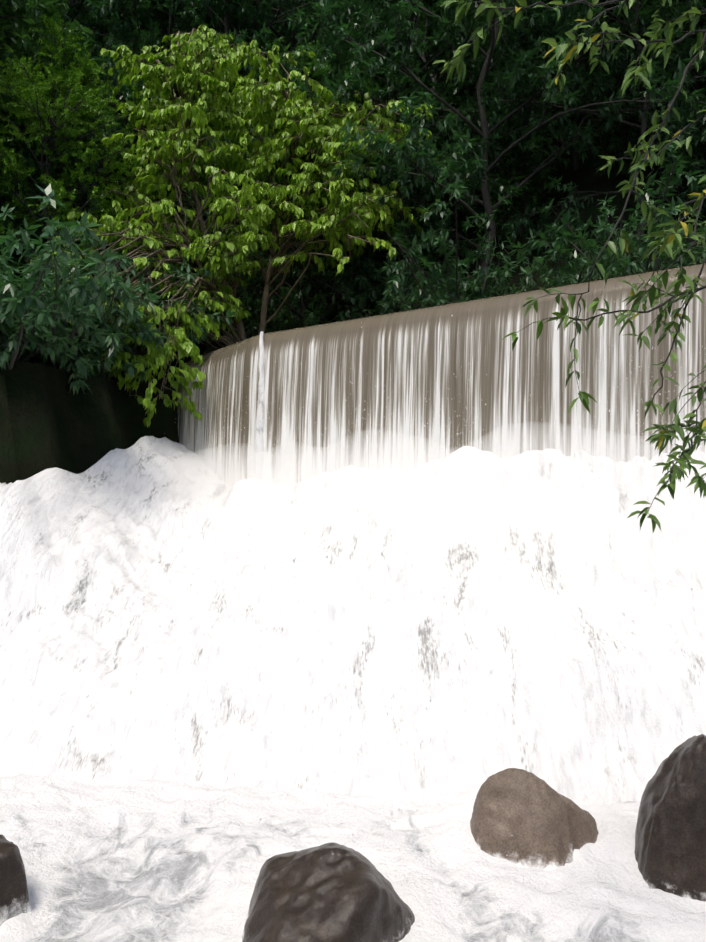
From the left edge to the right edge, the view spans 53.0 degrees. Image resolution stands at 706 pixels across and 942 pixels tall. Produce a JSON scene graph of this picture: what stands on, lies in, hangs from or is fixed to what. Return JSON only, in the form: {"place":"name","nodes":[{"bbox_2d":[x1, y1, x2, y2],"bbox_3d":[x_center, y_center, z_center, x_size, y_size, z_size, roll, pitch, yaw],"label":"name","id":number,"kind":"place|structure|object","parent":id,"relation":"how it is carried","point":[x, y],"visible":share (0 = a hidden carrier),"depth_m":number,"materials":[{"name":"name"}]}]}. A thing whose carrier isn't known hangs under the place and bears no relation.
{"place":"outdoors","nodes":[
{"label":"outdoors","id":0,"kind":"place"},
{"bbox_2d":[253,331,263,479],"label":"water stream","id":1,"kind":"structure","parent":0,"point":[259,434],"depth_m":15.67,"materials":[{"name":"white liquid"}]},
{"bbox_2d":[0,772,705,941],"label":"pool water","id":2,"kind":"structure","parent":0,"point":[599,890],"depth_m":6.88,"materials":[{"name":"liquid"}]},
{"bbox_2d":[0,1,705,483],"bbox_3d":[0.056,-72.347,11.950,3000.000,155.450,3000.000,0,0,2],"label":"hillside","id":3,"kind":"structure","parent":0,"point":[48,419],"depth_m":18.16,"materials":[{"name":"green plant"}]},
{"bbox_2d":[0,256,16,315],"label":"bank shrub","id":4,"kind":"object","parent":3,"relation":"on","point":[2,305],"visible":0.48,"depth_m":13.30,"materials":[{"name":"green plant"}]},
{"bbox_2d":[0,0,24,33],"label":"tree","id":5,"kind":"object","parent":3,"relation":"on","point":[1,12],"visible":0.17,"depth_m":22.77,"materials":[{"name":"green plant"}]},
{"bbox_2d":[0,247,24,281],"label":"bank shrub","id":6,"kind":"object","parent":3,"relation":"on","point":[2,252],"depth_m":18.92,"materials":[{"name":"green plant"}]},
{"bbox_2d":[0,835,31,926],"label":"boulder","id":7,"kind":"object","parent":3,"relation":"on","point":[14,898],"visible":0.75,"depth_m":6.27,"materials":[{"name":"black stone"}]},
{"bbox_2d":[3,263,33,282],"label":"bank shrub","id":8,"kind":"object","parent":3,"relation":"on","point":[22,269],"depth_m":19.75,"materials":[{"name":"green plant"}]},
{"bbox_2d":[0,222,58,273],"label":"bush","id":9,"kind":"object","parent":3,"relation":"on","point":[23,246],"visible":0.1,"depth_m":22.50,"materials":[{"name":"green plant"}]},
{"bbox_2d":[1,270,66,364],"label":"bank shrub","id":10,"kind":"object","parent":3,"relation":"on","point":[57,329],"visible":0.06,"depth_m":14.82,"materials":[{"name":"green plant"}]},
{"bbox_2d":[3,236,90,273],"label":"bank shrub","id":11,"kind":"object","parent":3,"relation":"on","point":[87,244],"visible":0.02,"depth_m":19.73,"materials":[{"name":"green plant"}]},
{"bbox_2d":[0,0,95,255],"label":"tree","id":12,"kind":"object","parent":3,"relation":"on","point":[31,12],"visible":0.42,"depth_m":20.87,"materials":[{"name":"green plant"}]},
{"bbox_2d":[0,160,99,265],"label":"bush","id":13,"kind":"object","parent":3,"relation":"on","point":[45,240],"visible":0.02,"depth_m":24.93,"materials":[{"name":"green plant"}]},
{"bbox_2d":[24,136,102,225],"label":"bush","id":14,"kind":"object","parent":3,"relation":"on","point":[80,194],"visible":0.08,"depth_m":29.02,"materials":[{"name":"green plant"}]},
{"bbox_2d":[0,20,132,275],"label":"tree","id":15,"kind":"object","parent":3,"relation":"on","point":[27,157],"visible":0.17,"depth_m":23.72,"materials":[{"name":"green plant"}]},
{"bbox_2d":[0,227,140,360],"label":"bank shrub","id":16,"kind":"object","parent":3,"relation":"on","point":[7,242],"depth_m":15.14,"materials":[{"name":"green plant"}]},
{"bbox_2d":[1,265,151,333],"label":"bank shrub","id":17,"kind":"object","parent":3,"relation":"on","point":[141,281],"visible":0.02,"depth_m":17.11,"materials":[{"name":"green plant"}]},
{"bbox_2d":[0,219,161,369],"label":"bank shrub","id":18,"kind":"object","parent":3,"relation":"on","point":[14,342],"visible":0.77,"depth_m":13.78,"materials":[{"name":"green plant"}]},
{"bbox_2d":[0,183,165,394],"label":"bank shrub","id":19,"kind":"object","parent":3,"relation":"on","point":[92,298],"visible":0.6,"depth_m":13.82,"materials":[{"name":"green plant"}]},
{"bbox_2d":[0,0,176,171],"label":"tree","id":20,"kind":"object","parent":3,"relation":"on","point":[121,15],"visible":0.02,"depth_m":31.27,"materials":[{"name":"green plant"}]},
{"bbox_2d":[0,0,179,87],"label":"tree","id":21,"kind":"object","parent":3,"relation":"on","point":[128,14],"visible":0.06,"depth_m":37.21,"materials":[{"name":"green plant"}]},
{"bbox_2d":[0,14,185,260],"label":"tree foliage","id":22,"kind":"object","parent":3,"relation":"on","point":[31,102],"visible":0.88,"depth_m":19.25,"materials":[{"name":"green plant"}]},
{"bbox_2d":[0,229,192,320],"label":"bank shrub","id":23,"kind":"object","parent":3,"relation":"on","point":[157,288],"depth_m":18.42,"materials":[{"name":"green plant"}]},
{"bbox_2d":[46,6,153,84],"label":"bush","id":24,"kind":"object","parent":3,"relation":"on","point":[108,32],"visible":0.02,"depth_m":38.40,"materials":[{"name":"green plant"}]},
{"bbox_2d":[0,204,204,362],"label":"bank shrub","id":25,"kind":"object","parent":3,"relation":"on","point":[83,255],"visible":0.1,"depth_m":16.35,"materials":[{"name":"green plant"}]},
{"bbox_2d":[84,0,124,55],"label":"bush","id":26,"kind":"object","parent":3,"relation":"on","point":[100,39],"visible":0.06,"depth_m":42.27,"materials":[{"name":"green plant"}]},
{"bbox_2d":[81,121,134,182],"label":"bush","id":27,"kind":"object","parent":3,"relation":"on","point":[107,160],"visible":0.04,"depth_m":33.30,"materials":[{"name":"green plant"}]},
{"bbox_2d":[58,0,183,51],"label":"tree","id":28,"kind":"object","parent":3,"relation":"on","point":[113,20],"visible":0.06,"depth_m":39.66,"materials":[{"name":"green plant"}]},
{"bbox_2d":[24,254,235,381],"bbox_3d":[-6.947,-3.137,17.942,7.078,3.254,4.930,0,0,30],"label":"bank shrub","id":29,"kind":"object","parent":3,"relation":"on","point":[116,335],"visible":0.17,"depth_m":16.55,"materials":[{"name":"green plant"}]},
{"bbox_2d":[43,218,219,345],"bbox_3d":[-5.850,-4.636,19.824,4.519,2.983,6.488,0,0,5],"label":"bank shrub","id":30,"kind":"object","parent":3,"relation":"on","point":[134,269],"visible":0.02,"depth_m":17.95,"materials":[{"name":"green plant"}]},
{"bbox_2d":[30,0,307,228],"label":"tree","id":31,"kind":"object","parent":3,"relation":"on","point":[147,12],"visible":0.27,"depth_m":29.73,"materials":[{"name":"green plant"}]},
{"bbox_2d":[61,0,280,147],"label":"tree","id":32,"kind":"object","parent":3,"relation":"on","point":[161,31],"visible":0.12,"depth_m":36.58,"materials":[{"name":"green plant"}]},
{"bbox_2d":[99,246,255,339],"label":"bank shrub","id":33,"kind":"object","parent":3,"relation":"on","point":[252,306],"visible":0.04,"depth_m":22.42,"materials":[{"name":"green plant"}]},
{"bbox_2d":[130,0,264,46],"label":"tree","id":34,"kind":"object","parent":3,"relation":"on","point":[208,21],"depth_m":44.25,"materials":[{"name":"green plant"}]},
{"bbox_2d":[56,0,354,279],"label":"tree","id":35,"kind":"object","parent":3,"relation":"on","point":[125,89],"visible":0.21,"depth_m":27.54,"materials":[{"name":"green plant"}]},
{"bbox_2d":[120,0,343,123],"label":"tree","id":36,"kind":"object","parent":3,"relation":"on","point":[230,17],"visible":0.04,"depth_m":37.22,"materials":[{"name":"green plant"}]},
{"bbox_2d":[26,24,442,426],"bbox_3d":[-3.697,-7.601,20.069,12.520,12.896,8.728,0,0,2],"label":"bright green tree","id":37,"kind":"object","parent":3,"relation":"on","point":[300,191],"visible":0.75,"depth_m":19.48,"materials":[{"name":"green plant"}]},
{"bbox_2d":[202,269,293,345],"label":"bush","id":38,"kind":"object","parent":3,"relation":"on","point":[251,302],"visible":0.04,"depth_m":24.75,"materials":[{"name":"green plant"}]},
{"bbox_2d":[220,0,340,65],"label":"tree","id":39,"kind":"object","parent":3,"relation":"on","point":[271,37],"visible":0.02,"depth_m":43.35,"materials":[{"name":"green plant"}]},
{"bbox_2d":[234,249,331,328],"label":"bush","id":40,"kind":"object","parent":3,"relation":"on","point":[274,297],"visible":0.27,"depth_m":26.97,"materials":[{"name":"green plant"}]},
{"bbox_2d":[227,286,363,342],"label":"bush","id":41,"kind":"object","parent":3,"relation":"on","point":[301,324],"visible":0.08,"depth_m":23.10,"materials":[{"name":"green plant"}]},
{"bbox_2d":[231,278,365,338],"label":"bank shrub","id":42,"kind":"object","parent":3,"relation":"on","point":[313,321],"visible":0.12,"depth_m":21.24,"materials":[{"name":"green plant"}]},
{"bbox_2d":[220,0,392,94],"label":"tree","id":43,"kind":"object","parent":3,"relation":"on","point":[235,22],"depth_m":38.52,"materials":[{"name":"green plant"}]},
{"bbox_2d":[166,0,450,251],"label":"tree","id":44,"kind":"object","parent":3,"relation":"on","point":[201,22],"visible":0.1,"depth_m":29.18,"materials":[{"name":"green plant"}]},
{"bbox_2d":[184,36,458,330],"bbox_3d":[-1.161,-9.656,26.537,10.790,11.488,8.250,0,0,25],"label":"tree","id":45,"kind":"object","parent":3,"relation":"on","point":[313,64],"visible":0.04,"depth_m":24.99,"materials":[{"name":"green plant"}]},
{"bbox_2d":[246,288,398,337],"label":"bank shrub","id":46,"kind":"object","parent":3,"relation":"on","point":[279,316],"depth_m":21.26,"materials":[{"name":"green plant"}]},
{"bbox_2d":[241,842,414,941],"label":"boulder","id":47,"kind":"object","parent":3,"relation":"on","point":[332,892],"visible":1,"depth_m":5.74,"materials":[{"name":"brown stone"}]},
{"bbox_2d":[264,190,396,316],"bbox_3d":[-0.656,-8.252,27.320,4.078,4.908,8.524,0,0,25],"label":"bush","id":48,"kind":"object","parent":3,"relation":"on","point":[343,307],"visible":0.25,"depth_m":26.84,"materials":[{"name":"green plant"}]},
{"bbox_2d":[0,436,705,805],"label":"waterfall","id":49,"kind":"structure","parent":3,"relation":"on","point":[124,656],"depth_m":10.15,"materials":[{"name":"liquid"}]},
{"bbox_2d":[318,186,423,263],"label":"bush","id":50,"kind":"object","parent":3,"relation":"on","point":[384,233],"visible":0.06,"depth_m":29.19,"materials":[{"name":"green plant"}]},
{"bbox_2d":[291,229,472,320],"bbox_3d":[1.374,-4.779,20.562,6.446,3.747,4.187,0,0,-3],"label":"bank shrub","id":51,"kind":"object","parent":3,"relation":"on","point":[384,307],"visible":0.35,"depth_m":20.32,"materials":[{"name":"green plant"}]},
{"bbox_2d":[306,5,460,134],"bbox_3d":[1.346,-17.806,34.338,9.086,9.674,6.948,0,0,-3],"label":"tree","id":52,"kind":"object","parent":3,"relation":"on","point":[408,84],"visible":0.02,"depth_m":32.82,"materials":[{"name":"green plant"}]},
{"bbox_2d":[330,167,450,315],"bbox_3d":[1.302,-7.645,25.760,4.375,5.266,9.145,0,0,-3],"label":"bush","id":53,"kind":"object","parent":3,"relation":"on","point":[369,251],"visible":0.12,"depth_m":24.16,"materials":[{"name":"green plant"}]},
{"bbox_2d":[381,74,454,136],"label":"bush","id":54,"kind":"object","parent":3,"relation":"on","point":[430,103],"visible":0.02,"depth_m":35.68,"materials":[{"name":"green plant"}]},
{"bbox_2d":[364,241,473,311],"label":"bush","id":55,"kind":"object","parent":3,"relation":"on","point":[441,270],"visible":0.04,"depth_m":21.70,"materials":[{"name":"green plant"}]},
{"bbox_2d":[271,0,576,314],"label":"tree","id":56,"kind":"object","parent":3,"relation":"on","point":[360,280],"visible":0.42,"depth_m":21.01,"materials":[{"name":"green plant"}]},
{"bbox_2d":[353,5,501,129],"bbox_3d":[3.952,-23.000,36.194,10.050,10.700,7.685,0,0,-19],"label":"tree","id":57,"kind":"object","parent":3,"relation":"on","point":[449,77],"depth_m":36.51,"materials":[{"name":"green plant"}]},
{"bbox_2d":[283,0,573,232],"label":"tree","id":58,"kind":"object","parent":3,"relation":"on","point":[424,61],"visible":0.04,"depth_m":27.46,"materials":[{"name":"green plant"}]},
{"bbox_2d":[386,167,514,309],"bbox_3d":[2.684,-5.335,19.647,3.736,4.496,7.808,0,0,15],"label":"bush","id":59,"kind":"object","parent":3,"relation":"on","point":[441,238],"visible":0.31,"depth_m":19.04,"materials":[{"name":"green plant"}]},
{"bbox_2d":[425,21,494,102],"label":"bush","id":60,"kind":"object","parent":3,"relation":"on","point":[470,89],"visible":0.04,"depth_m":37.73,"materials":[{"name":"green plant"}]},
{"bbox_2d":[432,114,490,169],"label":"bush","id":61,"kind":"object","parent":3,"relation":"on","point":[461,129],"visible":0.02,"depth_m":29.80,"materials":[{"name":"green plant"}]},
{"bbox_2d":[406,76,520,240],"bbox_3d":[4.295,-10.845,26.415,4.123,4.963,8.618,0,0,29],"label":"bush","id":62,"kind":"object","parent":3,"relation":"on","point":[460,221],"visible":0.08,"depth_m":25.42,"materials":[{"name":"green plant"}]},
{"bbox_2d":[381,232,580,309],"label":"bank shrub","id":63,"kind":"object","parent":3,"relation":"on","point":[503,279],"visible":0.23,"depth_m":18.82,"materials":[{"name":"green plant"}]},
{"bbox_2d":[450,54,530,112],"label":"bush","id":64,"kind":"object","parent":3,"relation":"on","point":[469,103],"depth_m":34.27,"materials":[{"name":"green plant"}]},
{"bbox_2d":[313,0,705,294],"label":"tree","id":65,"kind":"object","parent":3,"relation":"on","point":[605,81],"visible":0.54,"depth_m":19.52,"materials":[{"name":"green plant"}]},
{"bbox_2d":[423,0,597,71],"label":"tree","id":66,"kind":"object","parent":3,"relation":"on","point":[527,12],"visible":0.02,"depth_m":35.08,"materials":[{"name":"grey plant"}]},
{"bbox_2d":[449,122,577,231],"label":"bush","id":67,"kind":"object","parent":3,"relation":"on","point":[535,184],"visible":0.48,"depth_m":22.53,"materials":[{"name":"green plant"}]},
{"bbox_2d":[393,1,633,141],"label":"tree","id":68,"kind":"object","parent":3,"relation":"on","point":[583,62],"visible":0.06,"depth_m":28.70,"materials":[{"name":"green plant"}]},
{"bbox_2d":[470,768,598,870],"bbox_3d":[1.801,4.357,7.275,1.537,2.658,1.414,0,0,2],"label":"tan boulder","id":69,"kind":"object","parent":3,"relation":"on","point":[545,825],"visible":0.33,"depth_m":7.02,"materials":[{"name":"brown stone"}]},
{"bbox_2d":[466,215,652,300],"bbox_3d":[5.379,-4.457,17.407,4.187,3.747,6.446,0,0,-3],"label":"bank shrub","id":70,"kind":"object","parent":3,"relation":"on","point":[545,272],"visible":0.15,"depth_m":16.97,"materials":[{"name":"green plant"}]},
{"bbox_2d":[418,0,705,169],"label":"tree","id":71,"kind":"object","parent":3,"relation":"on","point":[575,157],"visible":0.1,"depth_m":24.48,"materials":[{"name":"green plant"}]},
{"bbox_2d":[433,0,705,531],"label":"tree","id":72,"kind":"object","parent":3,"relation":"on","point":[673,239],"visible":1,"depth_m":4.07,"materials":[{"name":"plant"}]},
{"bbox_2d":[517,12,627,148],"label":"bush","id":73,"kind":"object","parent":3,"relation":"on","point":[555,128],"visible":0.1,"depth_m":26.34,"materials":[{"name":"green plant"}]},
{"bbox_2d":[544,32,605,89],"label":"bush","id":74,"kind":"object","parent":3,"relation":"on","point":[582,69],"visible":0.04,"depth_m":29.80,"materials":[{"name":"green plant"}]},
{"bbox_2d":[458,0,705,256],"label":"tree","id":75,"kind":"object","parent":3,"relation":"on","point":[617,142],"visible":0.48,"depth_m":20.26,"materials":[{"name":"green plant"}]},
{"bbox_2d":[598,0,611,11],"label":"tree","id":76,"kind":"object","parent":3,"relation":"on","point":[603,1],"visible":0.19,"depth_m":37.41,"materials":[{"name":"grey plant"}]},
{"bbox_2d":[535,142,705,282],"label":"bush","id":77,"kind":"object","parent":3,"relation":"on","point":[667,188],"visible":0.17,"depth_m":16.99,"materials":[{"name":"green plant"}]},
{"bbox_2d":[540,196,705,287],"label":"bank shrub","id":78,"kind":"object","parent":3,"relation":"on","point":[589,260],"visible":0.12,"depth_m":15.78,"materials":[{"name":"green plant"}]},
{"bbox_2d":[597,178,705,277],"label":"bush","id":79,"kind":"object","parent":3,"relation":"on","point":[643,250],"visible":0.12,"depth_m":14.13,"materials":[{"name":"green plant"}]},
{"bbox_2d":[607,0,705,171],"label":"tree","id":80,"kind":"object","parent":3,"relation":"on","point":[664,13],"visible":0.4,"depth_m":20.75,"materials":[{"name":"green plant"}]},
{"bbox_2d":[632,28,705,182],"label":"bush","id":81,"kind":"object","parent":3,"relation":"on","point":[681,55],"visible":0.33,"depth_m":19.44,"materials":[{"name":"green plant"}]},
{"bbox_2d":[634,734,705,901],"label":"boulder","id":82,"kind":"object","parent":3,"relation":"on","point":[670,845],"visible":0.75,"depth_m":6.58,"materials":[{"name":"black stone"}]},
{"bbox_2d":[649,94,705,185],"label":"bush","id":83,"kind":"object","parent":3,"relation":"on","point":[695,139],"visible":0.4,"depth_m":18.99,"materials":[{"name":"green plant"}]},
{"bbox_2d":[658,1,705,87],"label":"bush","id":84,"kind":"object","parent":3,"relation":"on","point":[704,67],"visible":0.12,"depth_m":23.47,"materials":[{"name":"green plant"}]},
{"bbox_2d":[672,0,703,107],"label":"tree","id":85,"kind":"object","parent":3,"relation":"on","point":[697,85],"depth_m":23.38,"materials":[{"name":"green plant"}]},
{"bbox_2d":[1,124,705,911],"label":"spray droplets","id":86,"kind":"object","parent":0,"point":[391,528],"visible":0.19,"depth_m":12.10,"materials":[{"name":"white liquid"}]},
{"bbox_2d":[155,422,705,574],"label":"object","id":87,"kind":"structure","parent":0,"point":[280,464],"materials":[{"name":"white liquid"}]},
{"bbox_2d":[177,263,705,485],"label":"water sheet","id":88,"kind":"object","parent":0,"point":[309,374],"visible":0.69,"depth_m":12.90,"materials":[{"name":"white liquid"}]},
{"bbox_2d":[186,262,705,359],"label":"pond water","id":89,"kind":"structure","parent":0,"point":[487,297],"depth_m":13.04,"materials":[{"name":"brown liquid"}]}
]}

